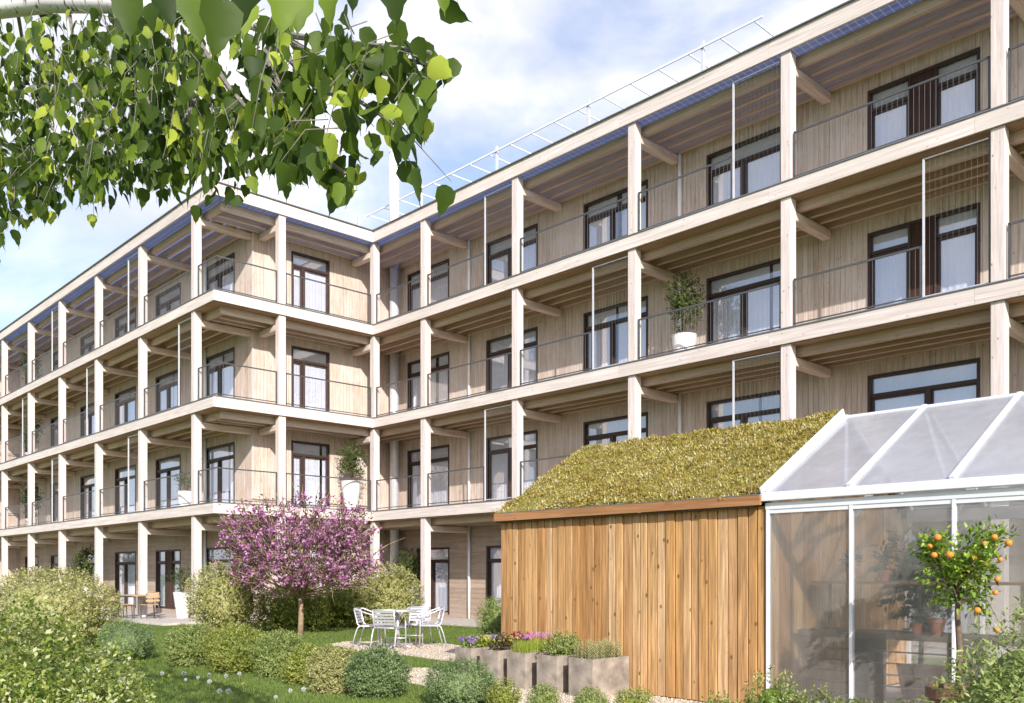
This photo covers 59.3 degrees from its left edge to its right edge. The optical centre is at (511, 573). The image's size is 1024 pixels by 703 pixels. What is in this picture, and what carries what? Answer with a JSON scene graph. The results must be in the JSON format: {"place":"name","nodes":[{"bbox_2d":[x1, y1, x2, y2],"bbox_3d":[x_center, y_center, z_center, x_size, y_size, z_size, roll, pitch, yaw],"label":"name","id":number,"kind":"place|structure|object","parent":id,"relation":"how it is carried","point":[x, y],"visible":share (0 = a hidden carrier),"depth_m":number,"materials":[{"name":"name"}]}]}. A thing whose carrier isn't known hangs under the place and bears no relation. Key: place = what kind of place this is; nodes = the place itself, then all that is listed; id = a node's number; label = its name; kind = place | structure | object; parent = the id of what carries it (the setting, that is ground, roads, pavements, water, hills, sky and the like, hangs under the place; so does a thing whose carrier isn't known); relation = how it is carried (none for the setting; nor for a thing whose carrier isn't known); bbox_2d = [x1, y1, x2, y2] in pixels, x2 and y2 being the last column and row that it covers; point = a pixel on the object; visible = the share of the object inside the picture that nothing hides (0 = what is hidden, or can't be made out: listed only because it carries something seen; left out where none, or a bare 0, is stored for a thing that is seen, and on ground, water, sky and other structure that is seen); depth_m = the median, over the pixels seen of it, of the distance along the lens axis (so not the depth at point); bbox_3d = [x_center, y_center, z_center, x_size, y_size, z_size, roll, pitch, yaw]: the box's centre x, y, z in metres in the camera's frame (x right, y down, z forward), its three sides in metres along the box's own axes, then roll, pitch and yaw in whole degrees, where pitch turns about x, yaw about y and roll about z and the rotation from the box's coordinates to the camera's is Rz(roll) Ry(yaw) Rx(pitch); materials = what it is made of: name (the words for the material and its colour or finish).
{"place":"outdoors","nodes":[
{"label":"outdoors","id":0,"kind":"place"},
{"bbox_2d":[101,608,251,625],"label":"terrace paving","id":1,"kind":"structure","parent":0,"point":[166,619],"depth_m":28.21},
{"bbox_2d":[67,545,94,594],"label":"potted plant","id":2,"kind":"object","parent":1,"relation":"on","point":[84,564],"visible":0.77,"depth_m":35.96,"materials":[{"name":"green plant"}]},
{"bbox_2d":[140,593,159,618],"bbox_3d":[-11.259,1.010,28.016,0.422,0.803,0.490,0,0,-43],"label":"patio chair","id":3,"kind":"object","parent":1,"relation":"on","point":[152,595],"visible":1,"depth_m":27.90,"materials":[{"name":"brown wood"}]},
{"bbox_2d":[167,566,190,617],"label":"potted plant","id":4,"kind":"object","parent":1,"relation":"on","point":[180,607],"visible":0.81,"depth_m":28.49,"materials":[{"name":"grey plant"}]},
{"bbox_2d":[331,641,458,661],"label":"gravel patio","id":5,"kind":"structure","parent":0,"point":[416,652],"depth_m":17.60,"materials":[{"name":"beige gravel"}]},
{"bbox_2d":[351,607,385,646],"bbox_3d":[-2.842,1.068,17.854,0.572,0.781,0.537,0,0,7],"label":"cafe chair","id":6,"kind":"object","parent":5,"relation":"on","point":[360,612],"visible":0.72,"depth_m":17.78,"materials":[{"name":"metal"}]},
{"bbox_2d":[370,609,406,650],"bbox_3d":[-2.365,1.068,17.164,0.537,0.781,0.572,0,0,16],"label":"cafe chair","id":7,"kind":"object","parent":5,"relation":"on","point":[375,612],"visible":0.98,"depth_m":16.99,"materials":[{"name":"metal"}]},
{"bbox_2d":[382,609,416,648],"bbox_3d":[-2.255,1.090,17.750,0.760,0.751,0.760,0,0,-43],"label":"cafe table","id":8,"kind":"object","parent":5,"relation":"on","point":[397,621],"visible":0.63,"depth_m":17.73,"materials":[{"name":"metal"}]},
{"bbox_2d":[399,606,432,645],"bbox_3d":[-1.964,1.068,18.406,0.537,0.781,0.572,0,0,17],"label":"cafe chair","id":9,"kind":"object","parent":5,"relation":"on","point":[425,609],"visible":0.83,"depth_m":18.56,"materials":[{"name":"metal"}]},
{"bbox_2d":[415,607,446,646],"bbox_3d":[-1.619,1.068,18.039,0.572,0.781,0.537,0,0,-14],"label":"cafe chair","id":10,"kind":"object","parent":5,"relation":"on","point":[420,625],"visible":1,"depth_m":17.88,"materials":[{"name":"metal"}]},
{"bbox_2d":[0,0,847,329],"label":"sky","id":11,"kind":"structure","parent":0,"point":[527,65],"materials":[{"name":"blue"}]},
{"bbox_2d":[2,621,989,702],"bbox_3d":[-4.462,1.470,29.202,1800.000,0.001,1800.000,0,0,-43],"label":"lawn ground","id":12,"kind":"structure","parent":0,"point":[932,660],"depth_m":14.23,"materials":[{"name":"green plant"}]},
{"bbox_2d":[0,564,126,648],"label":"garden shrub","id":13,"kind":"object","parent":12,"relation":"on","point":[77,600],"visible":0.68,"depth_m":17.99,"materials":[{"name":"green plant"}]},
{"bbox_2d":[0,588,159,702],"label":"leafy shrub","id":14,"kind":"object","parent":12,"relation":"on","point":[21,671],"visible":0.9,"depth_m":5.03,"materials":[{"name":"green plant"}]},
{"bbox_2d":[13,669,159,702],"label":"leafy shrub","id":15,"kind":"object","parent":12,"relation":"on","point":[98,699],"visible":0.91,"depth_m":4.76,"materials":[{"name":"green plant"}]},
{"bbox_2d":[95,617,159,661],"bbox_3d":[-6.550,1.144,15.262,1.087,0.809,1.266,0,0,-10],"label":"bush","id":16,"kind":"object","parent":12,"relation":"on","point":[136,643],"visible":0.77,"depth_m":15.07,"materials":[{"name":"green plant"}]},
{"bbox_2d":[159,622,218,667],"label":"bush","id":17,"kind":"object","parent":12,"relation":"on","point":[186,646],"visible":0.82,"depth_m":14.07,"materials":[{"name":"green plant"}]},
{"bbox_2d":[182,560,267,631],"bbox_3d":[-7.145,0.622,22.529,2.215,1.927,1.920,0,0,-43],"label":"garden shrub","id":18,"kind":"object","parent":12,"relation":"on","point":[219,598],"visible":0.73,"depth_m":22.04,"materials":[{"name":"green plant"}]},
{"bbox_2d":[200,622,265,674],"bbox_3d":[-4.052,1.114,13.346,1.012,0.839,1.084,0,0,-43],"label":"bush","id":19,"kind":"object","parent":12,"relation":"on","point":[229,652],"visible":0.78,"depth_m":13.06,"materials":[{"name":"green plant"}]},
{"bbox_2d":[0,0,472,261],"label":"birch tree","id":20,"kind":"object","parent":12,"relation":"on","point":[293,140],"visible":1,"depth_m":2.77,"materials":[{"name":"green plant"}]},
{"bbox_2d":[248,628,304,679],"bbox_3d":[-3.296,1.146,12.716,0.810,0.781,0.883,0,0,-43],"label":"bush","id":21,"kind":"object","parent":12,"relation":"on","point":[269,658],"visible":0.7,"depth_m":12.51,"materials":[{"name":"green plant"}]},
{"bbox_2d":[256,585,334,631],"bbox_3d":[-5.623,0.916,23.389,1.919,1.365,2.633,0,0,-43],"label":"garden shrub","id":22,"kind":"object","parent":12,"relation":"on","point":[282,613],"visible":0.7,"depth_m":22.82,"materials":[{"name":"green plant"}]},
{"bbox_2d":[280,642,323,685],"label":"bush","id":23,"kind":"object","parent":12,"relation":"on","point":[294,669],"visible":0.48,"depth_m":11.84,"materials":[{"name":"green plant"}]},
{"bbox_2d":[209,483,400,635],"bbox_3d":[-5.014,-0.336,21.465,4.532,3.717,4.391,0,0,6],"label":"blossom tree","id":24,"kind":"object","parent":12,"relation":"on","point":[300,585],"visible":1,"depth_m":20.75,"materials":[{"name":"pink plant"}]},
{"bbox_2d":[303,644,358,693],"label":"bush","id":25,"kind":"object","parent":12,"relation":"on","point":[325,667],"visible":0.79,"depth_m":10.97,"materials":[{"name":"green plant"}]},
{"bbox_2d":[315,577,366,627],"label":"garden shrub","id":26,"kind":"object","parent":12,"relation":"on","point":[341,610],"visible":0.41,"depth_m":24.40,"materials":[{"name":"green plant"}]},
{"bbox_2d":[342,642,413,699],"bbox_3d":[-1.592,1.172,10.712,0.810,0.716,0.837,0,0,-43],"label":"bush","id":27,"kind":"object","parent":12,"relation":"on","point":[378,674],"visible":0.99,"depth_m":10.52,"materials":[{"name":"green plant"}]},
{"bbox_2d":[347,561,425,628],"bbox_3d":[-3.416,0.621,24.613,2.151,1.929,2.276,0,0,-43],"label":"garden shrub","id":28,"kind":"object","parent":12,"relation":"on","point":[391,591],"visible":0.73,"depth_m":24.15,"materials":[{"name":"green plant"}]},
{"bbox_2d":[422,655,499,702],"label":"bush","id":29,"kind":"object","parent":12,"relation":"on","point":[461,685],"visible":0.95,"depth_m":9.79,"materials":[{"name":"green plant"}]},
{"bbox_2d":[472,594,500,641],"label":"conifer shrub","id":30,"kind":"object","parent":12,"relation":"on","point":[490,619],"visible":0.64,"depth_m":18.82,"materials":[{"name":"green plant"}]},
{"bbox_2d":[486,677,522,702],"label":"border tuft","id":31,"kind":"object","parent":12,"relation":"on","point":[506,694],"visible":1,"depth_m":9.69,"materials":[{"name":"green plant"}]},
{"bbox_2d":[0,0,1023,655],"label":"apartment building","id":32,"kind":"structure","parent":12,"relation":"on","point":[828,206],"depth_m":24.46,"materials":[{"name":"wood"}]},
{"bbox_2d":[19,346,42,383],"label":"potted plant","id":33,"kind":"object","parent":32,"relation":"on","point":[26,367],"visible":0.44,"depth_m":40.95,"materials":[{"name":"green plant"}]},
{"bbox_2d":[19,482,44,525],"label":"potted plant","id":34,"kind":"object","parent":32,"relation":"on","point":[37,506],"visible":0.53,"depth_m":40.95,"materials":[{"name":"green plant"}]},
{"bbox_2d":[51,416,57,445],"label":"window","id":35,"kind":"structure","parent":32,"relation":"in","point":[54,428],"depth_m":41.70,"materials":[{"name":"glass"}]},
{"bbox_2d":[80,474,94,518],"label":"window","id":36,"kind":"structure","parent":32,"relation":"in","point":[87,483],"depth_m":38.39,"materials":[{"name":"glass"}]},
{"bbox_2d":[80,402,94,436],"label":"window","id":37,"kind":"structure","parent":32,"relation":"in","point":[91,407],"depth_m":38.20,"materials":[{"name":"glass"}]},
{"bbox_2d":[80,330,94,355],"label":"window","id":38,"kind":"structure","parent":32,"relation":"in","point":[89,339],"depth_m":38.29,"materials":[{"name":"glass"}]},
{"bbox_2d":[115,464,135,513],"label":"window","id":39,"kind":"structure","parent":32,"relation":"in","point":[121,474],"depth_m":35.27,"materials":[{"name":"glass"}]},
{"bbox_2d":[115,386,135,424],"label":"window","id":40,"kind":"structure","parent":32,"relation":"in","point":[121,403],"depth_m":35.25,"materials":[{"name":"glass"}]},
{"bbox_2d":[115,307,135,337],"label":"window","id":41,"kind":"structure","parent":32,"relation":"in","point":[119,321],"depth_m":35.34,"materials":[{"name":"glass"}]},
{"bbox_2d":[115,551,136,607],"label":"window","id":42,"kind":"structure","parent":32,"relation":"in","point":[125,562],"depth_m":35.25,"materials":[{"name":"glass"}]},
{"bbox_2d":[156,549,180,608],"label":"window","id":43,"kind":"structure","parent":32,"relation":"in","point":[168,560],"depth_m":32.29,"materials":[{"name":"glass"}]},
{"bbox_2d":[156,454,180,508],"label":"window","id":44,"kind":"structure","parent":32,"relation":"in","point":[167,466],"depth_m":32.31,"materials":[{"name":"glass"}]},
{"bbox_2d":[156,368,180,411],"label":"window","id":45,"kind":"structure","parent":32,"relation":"in","point":[164,391],"depth_m":32.51,"materials":[{"name":"glass"}]},
{"bbox_2d":[156,282,180,316],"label":"window","id":46,"kind":"structure","parent":32,"relation":"in","point":[168,293],"depth_m":32.28,"materials":[{"name":"glass"}]},
{"bbox_2d":[174,471,190,505],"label":"potted plant","id":47,"kind":"object","parent":32,"relation":"on","point":[187,496],"visible":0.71,"depth_m":28.56,"materials":[{"name":"green plant"}]},
{"bbox_2d":[207,547,234,579],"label":"window","id":48,"kind":"structure","parent":32,"relation":"in","point":[211,552],"depth_m":29.54,"materials":[{"name":"glass"}]},
{"bbox_2d":[207,442,234,502],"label":"window","id":49,"kind":"structure","parent":32,"relation":"in","point":[217,456],"depth_m":29.33,"materials":[{"name":"glass"}]},
{"bbox_2d":[207,347,234,397],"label":"window","id":50,"kind":"structure","parent":32,"relation":"in","point":[229,354],"depth_m":29.32,"materials":[{"name":"glass"}]},
{"bbox_2d":[207,252,234,292],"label":"window","id":51,"kind":"structure","parent":32,"relation":"in","point":[229,265],"depth_m":29.21,"materials":[{"name":"glass"}]},
{"bbox_2d":[291,440,329,507],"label":"window","id":52,"kind":"structure","parent":32,"relation":"in","point":[305,456],"depth_m":29.03,"materials":[{"name":"glass"}]},
{"bbox_2d":[291,345,329,410],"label":"window","id":53,"kind":"structure","parent":32,"relation":"in","point":[304,361],"depth_m":29.06,"materials":[{"name":"glass"}]},
{"bbox_2d":[291,251,329,313],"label":"window","id":54,"kind":"structure","parent":32,"relation":"in","point":[303,265],"depth_m":29.06,"materials":[{"name":"glass"}]},
{"bbox_2d":[335,438,369,508],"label":"potted plant","id":55,"kind":"object","parent":32,"relation":"on","point":[348,485],"visible":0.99,"depth_m":28.91,"materials":[{"name":"grey plant"}]},
{"bbox_2d":[407,444,448,507],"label":"window","id":56,"kind":"structure","parent":32,"relation":"in","point":[439,454],"depth_m":29.82,"materials":[{"name":"glass"}]},
{"bbox_2d":[407,351,448,409],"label":"window","id":57,"kind":"structure","parent":32,"relation":"in","point":[413,368],"depth_m":29.87,"materials":[{"name":"glass"}]},
{"bbox_2d":[407,259,448,310],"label":"window","id":58,"kind":"structure","parent":32,"relation":"in","point":[442,276],"depth_m":29.81,"materials":[{"name":"glass"}]},
{"bbox_2d":[417,547,449,613],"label":"window","id":59,"kind":"structure","parent":32,"relation":"in","point":[439,556],"depth_m":29.59,"materials":[{"name":"glass"}]},
{"bbox_2d":[486,545,500,606],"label":"window","id":60,"kind":"structure","parent":32,"relation":"in","point":[493,553],"depth_m":27.67,"materials":[{"name":"glass"}]},
{"bbox_2d":[486,430,537,500],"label":"window","id":61,"kind":"structure","parent":32,"relation":"in","point":[530,438],"depth_m":27.26,"materials":[{"name":"glass"}]},
{"bbox_2d":[486,327,537,392],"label":"window","id":62,"kind":"structure","parent":32,"relation":"in","point":[500,345],"depth_m":27.19,"materials":[{"name":"glass"}]},
{"bbox_2d":[486,223,537,284],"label":"window","id":63,"kind":"structure","parent":32,"relation":"in","point":[504,243],"depth_m":27.22,"materials":[{"name":"glass"}]},
{"bbox_2d":[583,412,647,446],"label":"window","id":64,"kind":"structure","parent":32,"relation":"in","point":[603,431],"depth_m":24.27,"materials":[{"name":"glass"}]},
{"bbox_2d":[583,295,647,370],"bbox_3d":[2.786,-6.110,24.063,0.145,2.220,2.230,0,0,-43],"label":"window","id":65,"kind":"structure","parent":32,"relation":"in","point":[604,318],"depth_m":24.30,"materials":[{"name":"glass"}]},
{"bbox_2d":[583,179,647,249],"bbox_3d":[2.786,-9.110,24.063,0.145,2.220,2.230,0,0,-43],"label":"window","id":66,"kind":"structure","parent":32,"relation":"in","point":[599,225],"depth_m":24.35,"materials":[{"name":"glass"}]},
{"bbox_2d":[662,269,707,351],"bbox_3d":[4.125,-6.118,21.426,1.074,2.236,0.948,0,0,28],"label":"potted plant","id":67,"kind":"object","parent":32,"relation":"on","point":[683,338],"visible":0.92,"depth_m":21.28,"materials":[{"name":"green plant"}]},
{"bbox_2d":[706,390,779,431],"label":"window","id":68,"kind":"structure","parent":32,"relation":"in","point":[719,412],"depth_m":21.22,"materials":[{"name":"glass"}]},
{"bbox_2d":[706,126,779,206],"bbox_3d":[5.551,-9.110,21.145,0.145,2.220,2.230,0,0,-43],"label":"window","id":69,"kind":"structure","parent":32,"relation":"in","point":[757,158],"depth_m":21.16,"materials":[{"name":"wood"}]},
{"bbox_2d":[706,258,780,344],"bbox_3d":[5.551,-6.110,21.145,0.145,2.220,2.230,0,0,-43],"label":"window","id":70,"kind":"structure","parent":32,"relation":"in","point":[756,276],"depth_m":21.24,"materials":[{"name":"wood"}]},
{"bbox_2d":[867,357,979,465],"bbox_3d":[8.316,-3.110,18.227,0.145,2.220,2.230,0,0,-43],"label":"window","id":71,"kind":"structure","parent":32,"relation":"in","point":[957,380],"depth_m":18.18,"materials":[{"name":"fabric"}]},
{"bbox_2d":[867,202,979,308],"bbox_3d":[8.316,-6.110,18.227,0.145,2.220,2.230,0,0,-43],"label":"window","id":72,"kind":"structure","parent":32,"relation":"in","point":[953,233],"depth_m":18.12,"materials":[{"name":"fabric"}]},
{"bbox_2d":[867,47,979,149],"bbox_3d":[8.316,-9.110,18.227,0.145,2.220,2.230,0,0,-43],"label":"window","id":73,"kind":"structure","parent":32,"relation":"in","point":[923,107],"depth_m":18.15,"materials":[{"name":"fabric"}]},
{"bbox_2d":[905,530,979,633],"bbox_3d":[8.316,0.220,18.227,0.145,2.240,2.230,0,0,-43],"label":"window","id":74,"kind":"structure","parent":32,"relation":"in","point":[969,621],"depth_m":17.70,"materials":[{"name":"glass"}]},
{"bbox_2d":[523,682,561,702],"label":"border tuft","id":75,"kind":"object","parent":12,"relation":"on","point":[541,694],"visible":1,"depth_m":9.45,"materials":[{"name":"green plant"}]},
{"bbox_2d":[492,409,906,702],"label":"garden shed","id":76,"kind":"structure","parent":12,"relation":"on","point":[650,552],"depth_m":10.79,"materials":[{"name":"brown wood"}]},
{"bbox_2d":[736,664,811,702],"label":"border shrub","id":77,"kind":"object","parent":12,"relation":"on","point":[770,694],"visible":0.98,"depth_m":7.23,"materials":[{"name":"green plant"}]},
{"bbox_2d":[760,391,1023,702],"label":"greenhouse","id":78,"kind":"object","parent":12,"relation":"on","point":[957,500],"visible":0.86,"depth_m":9.28,"materials":[{"name":"white metal"}]},
{"bbox_2d":[798,627,1023,702],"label":"potting bench","id":79,"kind":"object","parent":78,"relation":"on","point":[870,664],"visible":0.63,"depth_m":9.54,"materials":[{"name":"brown wood"}]},
{"bbox_2d":[904,608,925,633],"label":"clay pot plant","id":80,"kind":"object","parent":79,"relation":"on","point":[916,628],"visible":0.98,"depth_m":9.25,"materials":[{"name":"green plant"}]},
{"bbox_2d":[811,581,1023,636],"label":"wall shelf","id":81,"kind":"object","parent":79,"relation":"on","point":[830,583],"depth_m":9.56,"materials":[{"name":"grey wood"}]},
{"bbox_2d":[838,547,865,580],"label":"clay pot plant","id":82,"kind":"object","parent":81,"relation":"on","point":[857,557],"visible":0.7,"depth_m":9.94,"materials":[{"name":"green plant"}]},
{"bbox_2d":[874,555,893,580],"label":"clay pot plant","id":83,"kind":"object","parent":81,"relation":"on","point":[884,574],"visible":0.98,"depth_m":9.68,"materials":[{"name":"green plant"}]},
{"bbox_2d":[922,602,951,634],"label":"clay pot plant","id":84,"kind":"object","parent":79,"relation":"on","point":[936,626],"visible":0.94,"depth_m":9.09,"materials":[{"name":"green plant"}]},
{"bbox_2d":[866,527,975,702],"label":"pot plant","id":85,"kind":"object","parent":78,"relation":"on","point":[908,565],"visible":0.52,"depth_m":9.86,"materials":[{"name":"green plant"}]},
{"bbox_2d":[916,594,1023,702],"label":"leafy shrub","id":86,"kind":"object","parent":12,"relation":"on","point":[1001,680],"visible":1,"depth_m":5.58,"materials":[{"name":"green plant"}]},
{"bbox_2d":[332,641,714,702],"bbox_3d":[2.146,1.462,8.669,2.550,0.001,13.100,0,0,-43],"label":"gravel path","id":87,"kind":"structure","parent":0,"point":[609,697],"depth_m":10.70,"materials":[{"name":"beige gravel"}]},
{"bbox_2d":[455,645,499,672],"bbox_3d":[-0.422,1.234,12.441,0.670,0.455,0.330,0,0,-43],"label":"concrete planter","id":88,"kind":"object","parent":87,"relation":"on","point":[467,652],"visible":0.2,"depth_m":12.19,"materials":[{"name":"concrete"}]},
{"bbox_2d":[458,635,478,647],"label":"violet plant","id":89,"kind":"object","parent":88,"relation":"in","point":[468,641],"visible":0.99,"depth_m":12.26,"materials":[{"name":"purple plant"}]},
{"bbox_2d":[480,648,516,684],"bbox_3d":[-0.065,1.234,12.064,0.670,0.455,0.350,0,0,-43],"label":"concrete planter","id":90,"kind":"object","parent":87,"relation":"on","point":[496,659],"visible":0.3,"depth_m":11.78,"materials":[{"name":"concrete"}]},
{"bbox_2d":[485,632,519,650],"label":"pansy plant","id":91,"kind":"object","parent":90,"relation":"in","point":[502,642],"visible":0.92,"depth_m":11.95,"materials":[{"name":"yellow plant"}]},
{"bbox_2d":[507,651,557,689],"bbox_3d":[0.293,1.234,11.686,0.670,0.455,0.330,0,0,-43],"label":"concrete planter","id":92,"kind":"object","parent":87,"relation":"on","point":[522,670],"visible":0.44,"depth_m":11.43,"materials":[{"name":"concrete"}]},
{"bbox_2d":[510,631,554,652],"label":"chive clump","id":93,"kind":"object","parent":92,"relation":"on","point":[532,645],"visible":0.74,"depth_m":11.57,"materials":[{"name":"green plant"}]},
{"bbox_2d":[537,652,585,692],"bbox_3d":[0.668,1.234,11.291,0.670,0.455,0.340,0,0,-43],"label":"concrete planter","id":94,"kind":"object","parent":87,"relation":"on","point":[553,670],"visible":0.36,"depth_m":11.04,"materials":[{"name":"concrete"}]},
{"bbox_2d":[541,630,581,655],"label":"herb clump","id":95,"kind":"object","parent":94,"relation":"in","point":[562,644],"visible":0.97,"depth_m":11.20,"materials":[{"name":"green plant"}]},
{"bbox_2d":[572,686,609,702],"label":"border tuft","id":96,"kind":"object","parent":87,"relation":"on","point":[591,698],"visible":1,"depth_m":9.12,"materials":[{"name":"green plant"}]},
{"bbox_2d":[569,655,628,697],"bbox_3d":[1.053,1.234,10.884,0.670,0.455,0.380,0,0,-43],"label":"concrete planter","id":97,"kind":"object","parent":87,"relation":"on","point":[609,676],"visible":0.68,"depth_m":10.71,"materials":[{"name":"concrete"}]},
{"bbox_2d":[573,638,622,658],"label":"herb clump","id":98,"kind":"object","parent":97,"relation":"on","point":[599,653],"visible":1,"depth_m":10.81,"materials":[{"name":"beige plant"}]},
{"bbox_2d":[612,684,655,702],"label":"border tuft","id":99,"kind":"object","parent":87,"relation":"on","point":[636,698],"visible":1,"depth_m":8.93,"materials":[{"name":"green plant"}]},
{"bbox_2d":[786,682,839,702],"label":"border shrub","id":100,"kind":"object","parent":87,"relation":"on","point":[821,697],"visible":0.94,"depth_m":7.11,"materials":[{"name":"green plant"}]},
{"bbox_2d":[908,513,1019,702],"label":"orange tree","id":101,"kind":"object","parent":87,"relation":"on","point":[961,572],"visible":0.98,"depth_m":7.64,"materials":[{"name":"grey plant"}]},
{"bbox_2d":[403,616,1019,660],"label":"house side paving","id":102,"kind":"structure","parent":0,"point":[934,649],"depth_m":18.26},
{"bbox_2d":[392,546,420,615],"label":"potted plant","id":103,"kind":"object","parent":102,"relation":"on","point":[410,564],"visible":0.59,"depth_m":29.29,"materials":[{"name":"green plant"}]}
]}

